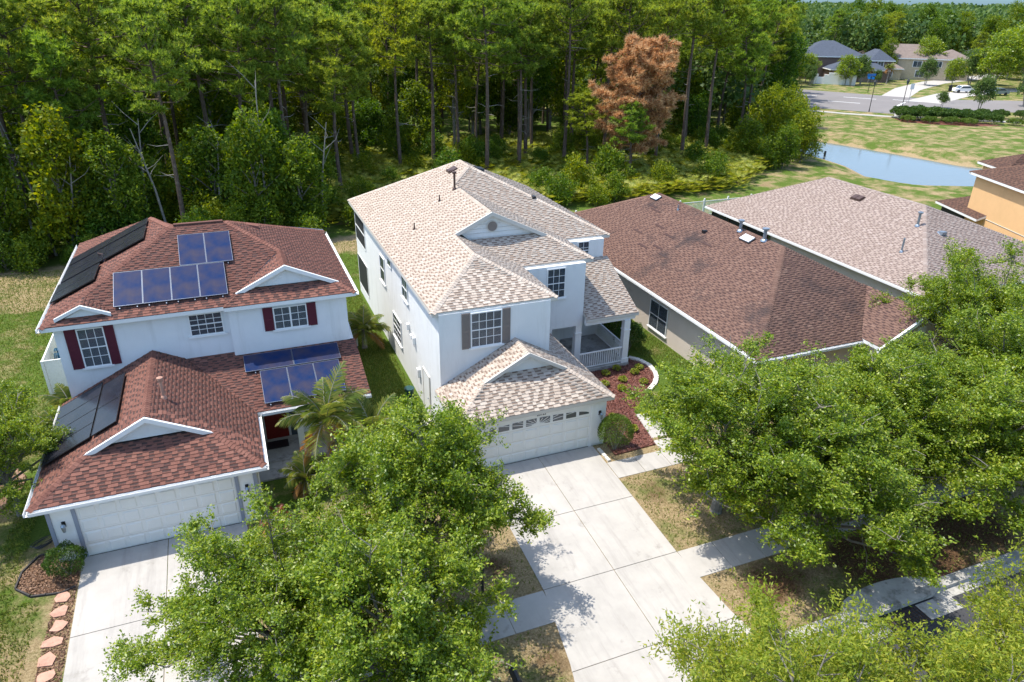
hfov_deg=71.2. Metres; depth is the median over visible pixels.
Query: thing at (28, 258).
woodland shrub
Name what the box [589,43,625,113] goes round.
pine tree
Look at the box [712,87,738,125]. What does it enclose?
broadleaf tree
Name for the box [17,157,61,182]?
woodland shrub
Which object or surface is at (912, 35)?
tree
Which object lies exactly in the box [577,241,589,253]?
window
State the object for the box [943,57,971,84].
suburb tree
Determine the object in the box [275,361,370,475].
palm tree
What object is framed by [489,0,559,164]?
pine tree
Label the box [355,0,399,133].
pine tree
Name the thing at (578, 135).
broadleaf tree
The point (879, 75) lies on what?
suburb tree
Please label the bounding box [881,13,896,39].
tree
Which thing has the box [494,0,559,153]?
pine tree
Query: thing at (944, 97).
suburb tree
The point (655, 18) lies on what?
pine tree
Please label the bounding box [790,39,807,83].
broadleaf tree
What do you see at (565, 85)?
pine tree
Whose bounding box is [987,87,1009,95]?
parked car
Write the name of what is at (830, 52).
house
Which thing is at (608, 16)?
pine tree
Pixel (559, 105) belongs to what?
broadleaf tree
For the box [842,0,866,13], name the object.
tree
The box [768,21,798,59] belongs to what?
pine tree
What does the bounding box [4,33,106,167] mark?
broadleaf tree
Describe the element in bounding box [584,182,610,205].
woodland shrub
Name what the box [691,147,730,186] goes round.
woodland shrub
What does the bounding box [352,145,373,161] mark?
woodland shrub
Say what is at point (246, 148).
broadleaf tree
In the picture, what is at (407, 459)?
oak tree
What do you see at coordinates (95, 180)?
woodland shrub
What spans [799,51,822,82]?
suburb tree
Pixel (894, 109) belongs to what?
hedge bush
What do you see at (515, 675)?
mailbox
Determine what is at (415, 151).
woodland shrub
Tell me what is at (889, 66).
palm
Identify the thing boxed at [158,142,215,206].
broadleaf tree
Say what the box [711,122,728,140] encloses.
woodland shrub
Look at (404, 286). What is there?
window
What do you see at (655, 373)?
stone edging
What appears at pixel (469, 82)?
pine tree
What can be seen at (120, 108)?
broadleaf tree
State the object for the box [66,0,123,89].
pine tree
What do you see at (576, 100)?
pine tree
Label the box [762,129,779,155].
woodland shrub
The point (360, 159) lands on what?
woodland shrub
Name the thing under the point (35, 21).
pine tree
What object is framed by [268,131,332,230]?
broadleaf tree
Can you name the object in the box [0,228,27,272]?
woodland shrub
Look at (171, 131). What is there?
broadleaf tree
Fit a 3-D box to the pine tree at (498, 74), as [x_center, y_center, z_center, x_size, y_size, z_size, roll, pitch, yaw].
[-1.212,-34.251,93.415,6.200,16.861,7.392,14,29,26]
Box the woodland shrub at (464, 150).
[453,139,484,166]
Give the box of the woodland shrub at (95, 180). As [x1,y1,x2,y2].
[72,162,109,196]
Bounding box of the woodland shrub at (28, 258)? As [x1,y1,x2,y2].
[4,231,56,272]
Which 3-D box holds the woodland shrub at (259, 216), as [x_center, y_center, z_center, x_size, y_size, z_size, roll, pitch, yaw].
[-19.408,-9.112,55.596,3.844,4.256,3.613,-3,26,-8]
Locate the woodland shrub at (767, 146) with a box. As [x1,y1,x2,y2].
[754,133,788,169]
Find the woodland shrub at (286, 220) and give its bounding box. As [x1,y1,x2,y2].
[268,212,295,226]
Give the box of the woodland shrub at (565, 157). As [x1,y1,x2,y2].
[558,152,581,164]
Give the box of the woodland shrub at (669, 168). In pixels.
[647,159,681,192]
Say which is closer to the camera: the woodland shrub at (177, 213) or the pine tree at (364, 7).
the woodland shrub at (177, 213)
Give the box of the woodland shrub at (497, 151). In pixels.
[489,142,509,162]
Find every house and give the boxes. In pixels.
[22,217,371,562]
[347,160,638,472]
[574,193,952,392]
[705,177,1023,313]
[798,40,895,82]
[859,44,968,80]
[935,154,1023,240]
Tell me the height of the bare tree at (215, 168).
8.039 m
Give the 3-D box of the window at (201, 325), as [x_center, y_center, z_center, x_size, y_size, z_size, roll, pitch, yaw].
[-12.965,-0.689,30.331,1.520,1.075,0.100,-9,27,-20]
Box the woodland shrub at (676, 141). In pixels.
[671,136,687,146]
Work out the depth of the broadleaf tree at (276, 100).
84.56 m
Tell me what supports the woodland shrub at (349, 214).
on the ground at (968, 146)
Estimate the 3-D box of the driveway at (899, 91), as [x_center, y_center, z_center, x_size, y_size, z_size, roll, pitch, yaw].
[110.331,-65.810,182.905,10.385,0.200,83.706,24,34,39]
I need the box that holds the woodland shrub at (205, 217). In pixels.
[175,204,226,222]
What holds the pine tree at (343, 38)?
on the ground at (968, 146)
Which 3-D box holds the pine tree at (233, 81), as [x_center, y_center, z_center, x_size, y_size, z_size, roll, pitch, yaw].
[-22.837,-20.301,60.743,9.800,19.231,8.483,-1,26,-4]
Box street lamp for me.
[868,80,876,111]
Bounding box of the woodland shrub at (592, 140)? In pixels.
[577,127,605,154]
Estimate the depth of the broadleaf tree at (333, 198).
60.99 m
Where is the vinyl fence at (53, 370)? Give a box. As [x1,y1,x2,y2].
[40,334,67,394]
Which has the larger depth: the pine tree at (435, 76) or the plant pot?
the pine tree at (435, 76)
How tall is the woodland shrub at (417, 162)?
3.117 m
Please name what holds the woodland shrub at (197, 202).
on the ground at (968, 146)
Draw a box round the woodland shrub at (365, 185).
[341,173,375,198]
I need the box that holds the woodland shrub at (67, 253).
[59,242,78,264]
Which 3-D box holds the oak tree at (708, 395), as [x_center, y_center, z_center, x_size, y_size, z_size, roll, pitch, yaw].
[8.725,3.311,26.852,9.278,7.852,9.602,-18,31,-34]
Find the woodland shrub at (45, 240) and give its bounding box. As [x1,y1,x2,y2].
[27,225,59,256]
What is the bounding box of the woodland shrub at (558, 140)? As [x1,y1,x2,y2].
[544,124,578,154]
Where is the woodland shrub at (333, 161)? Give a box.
[328,152,344,173]
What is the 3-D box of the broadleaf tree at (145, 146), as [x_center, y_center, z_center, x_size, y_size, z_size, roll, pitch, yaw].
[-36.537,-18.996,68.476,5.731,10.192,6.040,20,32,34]
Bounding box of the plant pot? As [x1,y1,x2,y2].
[404,385,413,397]
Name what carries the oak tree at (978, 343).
on the ground at (968, 146)
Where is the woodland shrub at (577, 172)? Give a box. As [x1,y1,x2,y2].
[561,151,601,200]
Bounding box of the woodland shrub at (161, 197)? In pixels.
[144,177,178,212]
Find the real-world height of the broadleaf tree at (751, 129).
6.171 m
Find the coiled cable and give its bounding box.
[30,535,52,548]
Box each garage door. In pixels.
[75,477,241,555]
[483,406,590,466]
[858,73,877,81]
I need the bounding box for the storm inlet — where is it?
[840,576,962,642]
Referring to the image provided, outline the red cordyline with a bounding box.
[258,503,290,537]
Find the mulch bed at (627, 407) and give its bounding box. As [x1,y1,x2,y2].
[591,359,654,454]
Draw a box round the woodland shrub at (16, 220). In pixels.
[6,189,34,237]
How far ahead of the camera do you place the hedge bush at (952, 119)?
119.28 m
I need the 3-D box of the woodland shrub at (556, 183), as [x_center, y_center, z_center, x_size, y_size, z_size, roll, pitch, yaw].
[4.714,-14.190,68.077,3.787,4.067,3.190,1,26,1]
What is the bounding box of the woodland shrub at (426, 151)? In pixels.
[416,128,447,160]
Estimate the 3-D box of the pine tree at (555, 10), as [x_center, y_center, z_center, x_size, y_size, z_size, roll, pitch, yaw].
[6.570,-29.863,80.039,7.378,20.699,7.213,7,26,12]
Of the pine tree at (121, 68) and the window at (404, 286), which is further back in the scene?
the pine tree at (121, 68)
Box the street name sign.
[867,74,875,90]
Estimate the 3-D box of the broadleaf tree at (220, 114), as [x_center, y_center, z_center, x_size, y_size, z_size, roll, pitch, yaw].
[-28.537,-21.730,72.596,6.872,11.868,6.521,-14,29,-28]
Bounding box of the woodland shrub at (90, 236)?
[76,233,102,240]
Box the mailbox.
[509,666,521,681]
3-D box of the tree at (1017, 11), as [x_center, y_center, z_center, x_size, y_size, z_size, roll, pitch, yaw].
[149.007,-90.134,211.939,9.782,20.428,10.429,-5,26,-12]
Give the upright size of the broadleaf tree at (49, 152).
11.481 m
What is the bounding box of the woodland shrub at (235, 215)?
[218,198,253,222]
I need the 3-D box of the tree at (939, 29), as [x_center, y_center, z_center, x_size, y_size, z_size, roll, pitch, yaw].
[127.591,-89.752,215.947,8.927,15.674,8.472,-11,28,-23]
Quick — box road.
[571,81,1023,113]
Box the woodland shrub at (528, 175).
[521,171,539,185]
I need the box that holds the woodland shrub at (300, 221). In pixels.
[288,209,329,231]
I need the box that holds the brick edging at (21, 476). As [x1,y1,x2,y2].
[0,469,26,510]
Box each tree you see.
[0,0,28,207]
[0,0,72,201]
[0,26,110,226]
[0,42,9,231]
[0,45,56,170]
[0,122,57,255]
[0,123,37,253]
[0,128,36,241]
[0,378,75,520]
[1,71,33,157]
[3,0,100,147]
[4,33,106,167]
[8,101,109,258]
[10,0,78,28]
[18,0,168,175]
[62,156,88,240]
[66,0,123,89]
[72,126,152,233]
[87,18,153,146]
[89,76,175,183]
[95,0,205,220]
[96,0,190,171]
[96,92,162,158]
[98,482,383,681]
[100,21,160,149]
[103,139,177,226]
[113,38,167,130]
[119,3,188,154]
[123,112,157,214]
[128,129,166,222]
[135,0,253,139]
[148,91,182,153]
[149,78,188,145]
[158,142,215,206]
[159,56,221,150]
[165,122,259,212]
[172,51,239,178]
[173,0,293,173]
[179,0,212,59]
[180,16,250,115]
[206,140,220,196]
[208,1,266,84]
[209,84,254,137]
[215,103,294,222]
[215,499,524,681]
[219,91,283,172]
[224,0,308,122]
[230,0,317,140]
[230,64,270,221]
[249,69,295,133]
[255,106,306,211]
[259,0,352,146]
[267,0,343,136]
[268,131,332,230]
[271,0,317,138]
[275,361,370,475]
[284,391,559,610]
[285,85,325,141]
[289,14,370,194]
[289,51,316,133]
[298,132,343,214]
[307,8,356,125]
[309,85,362,153]
[311,117,337,224]
[313,0,374,153]
[321,9,377,163]
[325,0,373,38]
[331,384,401,469]
[347,304,390,348]
[348,96,394,149]
[350,82,378,142]
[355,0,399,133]
[360,11,388,99]
[361,0,421,163]
[366,78,394,124]
[367,0,383,69]
[370,14,422,103]
[375,103,414,159]
[380,54,423,120]
[383,0,430,110]
[388,8,423,130]
[394,79,445,149]
[397,0,461,158]
[410,23,443,100]
[413,25,444,132]
[417,0,484,151]
[424,28,484,145]
[427,11,454,125]
[429,0,456,131]
[441,0,539,169]
[447,38,500,118]
[448,36,501,134]
[455,5,502,146]
[478,76,497,134]
[479,33,516,136]
[486,0,550,157]
[487,0,506,139]
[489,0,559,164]
[490,64,527,137]
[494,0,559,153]
[501,31,560,137]
[522,0,561,154]
[522,98,543,122]
[533,13,577,130]
[537,0,606,160]
[541,99,544,123]
[544,0,609,142]
[546,54,568,131]
[548,80,571,118]
[555,3,584,131]
[556,82,584,127]
[560,78,602,142]
[561,59,588,107]
[561,90,607,163]
[571,21,620,128]
[575,71,602,103]
[580,0,645,143]
[587,31,686,167]
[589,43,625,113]
[595,49,618,112]
[597,0,665,158]
[609,98,655,171]
[615,0,659,114]
[620,330,879,527]
[638,0,704,155]
[638,566,933,681]
[645,0,687,55]
[652,0,727,136]
[652,74,671,138]
[668,46,696,125]
[670,67,705,130]
[671,58,720,122]
[672,0,725,154]
[675,89,718,139]
[695,0,757,151]
[695,4,776,127]
[707,390,959,592]
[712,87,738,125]
[714,46,756,125]
[720,8,776,131]
[723,79,761,129]
[724,0,758,120]
[729,113,764,156]
[744,0,790,124]
[745,81,788,140]
[747,55,765,84]
[747,70,769,107]
[757,4,799,112]
[758,28,810,92]
[760,45,789,106]
[764,81,791,124]
[764,81,807,126]
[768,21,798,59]
[768,119,802,167]
[771,342,1005,499]
[775,89,817,145]
[776,0,806,29]
[778,28,805,82]
[779,100,812,155]
[780,0,807,24]
[784,103,827,162]
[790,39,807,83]
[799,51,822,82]
[803,65,818,84]
[806,17,821,39]
[812,30,825,41]
[824,8,850,39]
[824,13,850,39]
[825,327,1023,465]
[832,578,1023,681]
[834,54,863,84]
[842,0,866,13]
[842,1,863,15]
[849,12,866,43]
[855,53,871,84]
[862,16,891,52]
[863,0,885,15]
[868,235,1023,359]
[872,70,882,82]
[878,0,899,16]
[880,36,899,64]
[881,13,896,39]
[886,4,907,12]
[889,11,908,37]
[890,355,1023,539]
[897,32,908,43]
[903,20,917,43]
[914,34,949,56]
[916,1,940,37]
[916,56,939,84]
[920,16,951,50]
[934,8,963,49]
[936,90,950,106]
[941,283,1023,424]
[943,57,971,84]
[946,21,973,52]
[955,514,1023,638]
[960,10,977,48]
[962,48,975,69]
[962,48,990,85]
[967,73,1000,109]
[970,28,1023,83]
[970,32,990,49]
[974,14,1005,54]
[976,36,998,69]
[982,50,1008,76]
[992,23,1023,83]
[993,20,1023,78]
[996,0,1023,31]
[1016,74,1023,105]
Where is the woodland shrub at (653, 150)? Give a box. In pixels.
[627,130,659,158]
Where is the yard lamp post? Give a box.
[480,566,484,596]
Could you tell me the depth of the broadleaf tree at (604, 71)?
117.50 m
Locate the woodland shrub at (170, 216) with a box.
[155,210,176,223]
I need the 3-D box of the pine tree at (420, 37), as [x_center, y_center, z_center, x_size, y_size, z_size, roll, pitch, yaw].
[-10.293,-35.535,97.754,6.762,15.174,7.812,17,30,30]
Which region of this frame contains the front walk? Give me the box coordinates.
[607,413,692,477]
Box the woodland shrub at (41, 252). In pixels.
[29,240,52,264]
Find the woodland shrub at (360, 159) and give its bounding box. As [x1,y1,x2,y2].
[350,150,378,175]
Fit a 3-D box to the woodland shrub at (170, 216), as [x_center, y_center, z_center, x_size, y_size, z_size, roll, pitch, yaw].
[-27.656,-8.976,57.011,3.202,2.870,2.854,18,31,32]
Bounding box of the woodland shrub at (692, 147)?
[682,141,710,162]
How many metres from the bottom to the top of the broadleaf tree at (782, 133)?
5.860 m
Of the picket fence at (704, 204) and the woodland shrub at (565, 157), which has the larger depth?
the woodland shrub at (565, 157)
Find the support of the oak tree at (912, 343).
on the ground at (968, 146)
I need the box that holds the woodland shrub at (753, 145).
[744,136,766,161]
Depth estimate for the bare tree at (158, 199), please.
53.60 m
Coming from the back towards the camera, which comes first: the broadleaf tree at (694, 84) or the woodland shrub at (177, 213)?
the broadleaf tree at (694, 84)
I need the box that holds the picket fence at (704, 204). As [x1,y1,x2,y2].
[575,194,751,213]
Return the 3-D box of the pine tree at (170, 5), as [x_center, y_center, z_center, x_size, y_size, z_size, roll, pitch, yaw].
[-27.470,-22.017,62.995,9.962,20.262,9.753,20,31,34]
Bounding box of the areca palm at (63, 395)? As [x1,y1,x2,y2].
[37,382,71,414]
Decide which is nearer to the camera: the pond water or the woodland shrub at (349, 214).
the woodland shrub at (349, 214)
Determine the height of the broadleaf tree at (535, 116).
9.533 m
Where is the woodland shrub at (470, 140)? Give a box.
[454,131,484,153]
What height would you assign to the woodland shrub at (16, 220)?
4.836 m
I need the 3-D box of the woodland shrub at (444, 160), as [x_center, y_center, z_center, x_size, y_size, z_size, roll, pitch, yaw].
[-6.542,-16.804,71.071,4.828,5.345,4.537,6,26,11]
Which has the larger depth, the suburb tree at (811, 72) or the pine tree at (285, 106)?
the suburb tree at (811, 72)
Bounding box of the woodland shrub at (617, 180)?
[603,168,631,202]
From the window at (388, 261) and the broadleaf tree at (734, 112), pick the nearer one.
the window at (388, 261)
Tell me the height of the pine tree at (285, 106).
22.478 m
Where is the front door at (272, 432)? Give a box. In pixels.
[264,413,289,439]
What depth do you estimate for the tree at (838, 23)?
194.77 m
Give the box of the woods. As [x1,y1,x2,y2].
[83,0,1023,107]
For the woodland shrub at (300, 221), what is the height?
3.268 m
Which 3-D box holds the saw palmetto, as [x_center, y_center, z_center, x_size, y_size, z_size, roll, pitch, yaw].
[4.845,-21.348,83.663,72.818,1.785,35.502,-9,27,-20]
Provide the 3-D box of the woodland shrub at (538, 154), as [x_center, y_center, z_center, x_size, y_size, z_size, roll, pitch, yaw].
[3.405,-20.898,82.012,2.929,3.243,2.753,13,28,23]
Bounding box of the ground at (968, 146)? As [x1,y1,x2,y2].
[0,68,1023,681]
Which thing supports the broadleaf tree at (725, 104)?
on the ground at (968, 146)
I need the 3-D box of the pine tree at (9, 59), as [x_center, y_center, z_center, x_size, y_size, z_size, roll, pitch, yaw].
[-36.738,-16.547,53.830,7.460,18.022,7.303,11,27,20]
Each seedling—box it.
[601,369,610,375]
[601,380,609,385]
[612,364,620,370]
[617,384,626,389]
[618,375,627,381]
[628,424,638,431]
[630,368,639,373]
[634,363,643,369]
[639,377,648,383]
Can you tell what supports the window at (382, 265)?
in the white house at (483, 290)
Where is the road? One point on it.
(860, 103)
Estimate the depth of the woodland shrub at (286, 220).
57.42 m
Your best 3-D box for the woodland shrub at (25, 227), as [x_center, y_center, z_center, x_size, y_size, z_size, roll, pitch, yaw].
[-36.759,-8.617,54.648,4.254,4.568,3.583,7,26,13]
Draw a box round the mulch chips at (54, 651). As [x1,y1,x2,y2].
[34,585,77,681]
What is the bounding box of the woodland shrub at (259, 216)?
[246,195,284,225]
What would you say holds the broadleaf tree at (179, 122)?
on the ground at (968, 146)
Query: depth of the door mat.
31.22 m
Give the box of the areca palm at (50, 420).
[31,410,55,433]
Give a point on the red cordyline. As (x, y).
(281, 505)
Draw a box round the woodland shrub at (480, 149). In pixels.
[468,138,493,162]
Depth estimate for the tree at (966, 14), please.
239.62 m
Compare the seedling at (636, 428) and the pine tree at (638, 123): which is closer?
the seedling at (636, 428)
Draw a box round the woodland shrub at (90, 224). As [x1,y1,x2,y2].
[69,206,123,248]
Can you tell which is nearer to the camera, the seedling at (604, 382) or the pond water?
the seedling at (604, 382)
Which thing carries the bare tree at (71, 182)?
on the ground at (968, 146)
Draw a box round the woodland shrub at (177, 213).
[170,205,188,222]
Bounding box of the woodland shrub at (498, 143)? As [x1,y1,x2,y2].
[489,134,509,154]
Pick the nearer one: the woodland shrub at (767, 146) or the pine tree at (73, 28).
the pine tree at (73, 28)
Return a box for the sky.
[760,0,1023,5]
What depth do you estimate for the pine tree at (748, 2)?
112.11 m
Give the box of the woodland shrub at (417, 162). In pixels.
[398,154,425,174]
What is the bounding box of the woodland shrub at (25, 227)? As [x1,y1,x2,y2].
[9,200,38,241]
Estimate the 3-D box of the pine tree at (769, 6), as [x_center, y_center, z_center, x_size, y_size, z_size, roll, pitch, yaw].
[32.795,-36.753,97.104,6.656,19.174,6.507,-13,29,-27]
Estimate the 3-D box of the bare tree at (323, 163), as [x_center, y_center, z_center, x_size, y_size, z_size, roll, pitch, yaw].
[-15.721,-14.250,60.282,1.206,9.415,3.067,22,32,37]
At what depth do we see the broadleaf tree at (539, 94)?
92.03 m
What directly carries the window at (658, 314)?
in the brown roof house at (688, 274)
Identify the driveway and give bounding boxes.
[63,522,261,681]
[487,445,784,681]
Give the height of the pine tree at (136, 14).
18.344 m
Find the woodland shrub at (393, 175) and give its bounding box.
[379,165,401,182]
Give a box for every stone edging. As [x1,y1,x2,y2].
[597,448,610,461]
[628,356,658,390]
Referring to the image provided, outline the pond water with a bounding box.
[800,142,981,185]
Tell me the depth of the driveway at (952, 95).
155.71 m
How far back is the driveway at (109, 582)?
23.25 m
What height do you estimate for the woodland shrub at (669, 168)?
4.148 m
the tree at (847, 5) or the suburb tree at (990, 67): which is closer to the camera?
the suburb tree at (990, 67)
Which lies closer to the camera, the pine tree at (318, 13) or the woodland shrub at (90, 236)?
the woodland shrub at (90, 236)
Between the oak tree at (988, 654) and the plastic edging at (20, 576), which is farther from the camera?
the plastic edging at (20, 576)
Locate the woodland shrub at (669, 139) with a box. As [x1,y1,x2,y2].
[658,132,674,152]
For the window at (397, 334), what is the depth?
38.02 m
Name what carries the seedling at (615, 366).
on the mulch bed at (627, 407)
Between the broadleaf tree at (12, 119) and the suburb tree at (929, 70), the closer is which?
the broadleaf tree at (12, 119)
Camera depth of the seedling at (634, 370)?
37.66 m
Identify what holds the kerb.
on the ground at (968, 146)
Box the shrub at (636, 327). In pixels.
[613,319,646,353]
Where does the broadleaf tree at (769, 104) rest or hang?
on the ground at (968, 146)
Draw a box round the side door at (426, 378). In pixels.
[422,366,430,417]
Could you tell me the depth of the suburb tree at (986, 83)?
132.34 m
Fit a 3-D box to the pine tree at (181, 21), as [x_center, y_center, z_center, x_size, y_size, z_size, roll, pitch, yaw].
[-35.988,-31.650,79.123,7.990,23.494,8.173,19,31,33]
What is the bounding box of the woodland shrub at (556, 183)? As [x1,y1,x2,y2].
[542,171,580,206]
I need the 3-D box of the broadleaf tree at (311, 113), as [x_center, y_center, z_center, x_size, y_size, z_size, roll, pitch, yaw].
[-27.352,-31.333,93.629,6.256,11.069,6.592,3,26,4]
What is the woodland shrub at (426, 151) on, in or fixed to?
on the ground at (968, 146)
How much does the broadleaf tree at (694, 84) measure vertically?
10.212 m
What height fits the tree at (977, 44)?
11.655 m
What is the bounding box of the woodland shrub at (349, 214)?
[340,201,354,226]
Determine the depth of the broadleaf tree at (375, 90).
106.90 m
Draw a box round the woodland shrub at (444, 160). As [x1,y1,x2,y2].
[421,145,462,172]
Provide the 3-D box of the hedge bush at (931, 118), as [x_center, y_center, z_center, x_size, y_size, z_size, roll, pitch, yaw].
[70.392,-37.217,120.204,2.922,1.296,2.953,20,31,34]
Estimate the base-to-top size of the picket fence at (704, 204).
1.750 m
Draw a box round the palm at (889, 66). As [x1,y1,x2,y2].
[884,63,895,83]
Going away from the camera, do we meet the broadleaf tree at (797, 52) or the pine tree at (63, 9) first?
the pine tree at (63, 9)
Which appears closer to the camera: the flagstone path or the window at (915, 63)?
the flagstone path
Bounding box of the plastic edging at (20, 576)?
[14,552,75,597]
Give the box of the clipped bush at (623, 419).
[597,413,633,451]
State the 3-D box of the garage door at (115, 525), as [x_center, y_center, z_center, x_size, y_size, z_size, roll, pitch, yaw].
[-12.424,6.198,25.415,5.020,2.150,0.054,-9,27,-20]
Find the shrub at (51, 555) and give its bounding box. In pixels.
[40,539,87,581]
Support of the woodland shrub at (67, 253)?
on the ground at (968, 146)
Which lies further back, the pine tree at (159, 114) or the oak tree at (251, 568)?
the pine tree at (159, 114)
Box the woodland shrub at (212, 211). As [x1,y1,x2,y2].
[196,196,239,219]
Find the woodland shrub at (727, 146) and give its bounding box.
[720,122,749,151]
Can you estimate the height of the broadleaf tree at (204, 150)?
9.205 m
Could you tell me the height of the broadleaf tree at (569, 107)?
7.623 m
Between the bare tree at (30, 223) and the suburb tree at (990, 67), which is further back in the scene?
the suburb tree at (990, 67)
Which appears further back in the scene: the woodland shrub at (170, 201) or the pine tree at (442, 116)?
the pine tree at (442, 116)
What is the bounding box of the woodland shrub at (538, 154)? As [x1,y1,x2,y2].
[530,145,554,168]
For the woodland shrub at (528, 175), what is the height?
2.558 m
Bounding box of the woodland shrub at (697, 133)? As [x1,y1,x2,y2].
[691,125,711,141]
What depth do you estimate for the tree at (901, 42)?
227.35 m
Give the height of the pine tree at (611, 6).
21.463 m
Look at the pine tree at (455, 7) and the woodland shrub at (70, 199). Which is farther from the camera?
the pine tree at (455, 7)
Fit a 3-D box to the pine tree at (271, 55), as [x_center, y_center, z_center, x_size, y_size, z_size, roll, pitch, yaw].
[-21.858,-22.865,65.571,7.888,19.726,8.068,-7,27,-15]
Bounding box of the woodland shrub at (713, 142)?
[697,128,725,150]
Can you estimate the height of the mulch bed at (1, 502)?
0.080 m
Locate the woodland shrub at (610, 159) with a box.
[589,140,637,183]
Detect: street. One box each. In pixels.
[781,571,1023,681]
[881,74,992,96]
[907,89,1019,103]
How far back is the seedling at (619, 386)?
36.08 m
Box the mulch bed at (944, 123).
[894,118,997,125]
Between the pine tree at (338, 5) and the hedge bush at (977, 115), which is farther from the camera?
the hedge bush at (977, 115)
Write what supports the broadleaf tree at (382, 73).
on the ground at (968, 146)
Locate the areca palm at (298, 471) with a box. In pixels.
[277,450,329,499]
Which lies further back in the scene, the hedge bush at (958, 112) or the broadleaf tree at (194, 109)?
the hedge bush at (958, 112)
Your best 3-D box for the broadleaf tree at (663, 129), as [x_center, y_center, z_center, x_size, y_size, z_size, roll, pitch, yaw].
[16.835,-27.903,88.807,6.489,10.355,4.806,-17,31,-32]
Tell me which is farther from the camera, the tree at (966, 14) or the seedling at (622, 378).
the tree at (966, 14)
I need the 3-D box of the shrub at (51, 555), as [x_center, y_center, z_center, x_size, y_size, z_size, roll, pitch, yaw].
[-15.023,7.384,23.975,1.357,1.308,1.439,-9,27,-20]
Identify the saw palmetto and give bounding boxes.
[270,120,779,223]
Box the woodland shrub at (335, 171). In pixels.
[325,162,343,181]
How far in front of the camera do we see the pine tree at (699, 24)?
80.74 m
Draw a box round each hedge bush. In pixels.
[889,105,910,116]
[896,108,917,116]
[900,114,915,121]
[911,104,927,118]
[911,106,935,118]
[921,115,939,121]
[923,107,948,118]
[942,108,967,117]
[942,116,960,123]
[960,117,978,124]
[961,111,984,120]
[975,108,992,112]
[983,113,1003,123]
[992,109,1010,116]
[1006,118,1023,124]
[1013,110,1023,118]
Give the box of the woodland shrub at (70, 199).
[53,174,90,237]
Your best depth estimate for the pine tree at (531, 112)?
87.28 m
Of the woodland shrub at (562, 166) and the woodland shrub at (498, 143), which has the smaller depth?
the woodland shrub at (562, 166)
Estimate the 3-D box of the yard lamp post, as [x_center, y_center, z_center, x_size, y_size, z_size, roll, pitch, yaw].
[-0.981,8.029,23.762,0.170,1.440,0.170,-9,27,-20]
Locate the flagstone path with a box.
[36,592,69,681]
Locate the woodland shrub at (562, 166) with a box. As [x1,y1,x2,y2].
[558,160,569,174]
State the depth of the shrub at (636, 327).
39.51 m
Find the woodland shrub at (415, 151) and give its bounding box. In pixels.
[402,146,422,162]
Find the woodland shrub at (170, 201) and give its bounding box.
[156,197,179,223]
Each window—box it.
[75,326,114,370]
[187,311,226,338]
[272,303,310,331]
[379,253,385,286]
[387,257,391,269]
[393,311,402,348]
[401,276,408,305]
[469,309,503,350]
[547,267,566,299]
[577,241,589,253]
[646,298,668,338]
[912,61,922,67]
[914,70,922,77]
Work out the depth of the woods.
202.32 m
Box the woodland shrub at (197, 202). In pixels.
[173,189,221,222]
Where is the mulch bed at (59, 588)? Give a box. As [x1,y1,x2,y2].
[17,556,80,594]
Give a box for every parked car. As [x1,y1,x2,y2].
[952,85,974,92]
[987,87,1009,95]
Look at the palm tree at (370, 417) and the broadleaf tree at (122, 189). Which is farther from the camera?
the broadleaf tree at (122, 189)
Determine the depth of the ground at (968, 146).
28.56 m
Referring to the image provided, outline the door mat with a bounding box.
[267,439,288,449]
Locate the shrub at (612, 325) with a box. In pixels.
[602,320,632,338]
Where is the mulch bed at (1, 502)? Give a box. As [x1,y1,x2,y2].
[0,475,19,504]
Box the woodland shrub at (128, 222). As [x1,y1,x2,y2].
[119,209,158,228]
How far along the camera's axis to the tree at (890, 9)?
239.86 m
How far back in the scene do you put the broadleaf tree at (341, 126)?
84.39 m
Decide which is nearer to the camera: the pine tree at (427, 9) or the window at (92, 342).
the window at (92, 342)
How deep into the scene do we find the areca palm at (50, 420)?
30.75 m
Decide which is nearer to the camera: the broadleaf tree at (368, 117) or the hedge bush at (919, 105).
the broadleaf tree at (368, 117)
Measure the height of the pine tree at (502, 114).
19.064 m
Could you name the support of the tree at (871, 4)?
on the ground at (968, 146)
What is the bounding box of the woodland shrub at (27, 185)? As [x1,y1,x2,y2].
[13,171,40,208]
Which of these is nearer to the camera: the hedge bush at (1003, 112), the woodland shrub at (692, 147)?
the woodland shrub at (692, 147)
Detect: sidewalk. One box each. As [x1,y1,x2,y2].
[270,471,974,677]
[814,110,922,117]
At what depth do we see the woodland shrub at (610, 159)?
73.35 m
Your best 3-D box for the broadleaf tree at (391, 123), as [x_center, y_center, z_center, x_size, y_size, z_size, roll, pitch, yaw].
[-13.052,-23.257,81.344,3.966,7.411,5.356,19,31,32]
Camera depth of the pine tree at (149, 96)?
76.58 m
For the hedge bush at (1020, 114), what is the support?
on the ground at (968, 146)
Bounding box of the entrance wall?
[810,73,856,85]
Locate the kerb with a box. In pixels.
[786,548,1023,645]
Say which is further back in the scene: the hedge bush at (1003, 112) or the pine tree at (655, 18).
the hedge bush at (1003, 112)
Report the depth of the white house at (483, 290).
34.53 m
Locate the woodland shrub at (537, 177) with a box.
[528,164,553,191]
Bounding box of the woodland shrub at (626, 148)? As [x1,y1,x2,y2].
[622,129,635,155]
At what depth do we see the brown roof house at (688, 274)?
38.35 m
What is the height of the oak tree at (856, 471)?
6.630 m

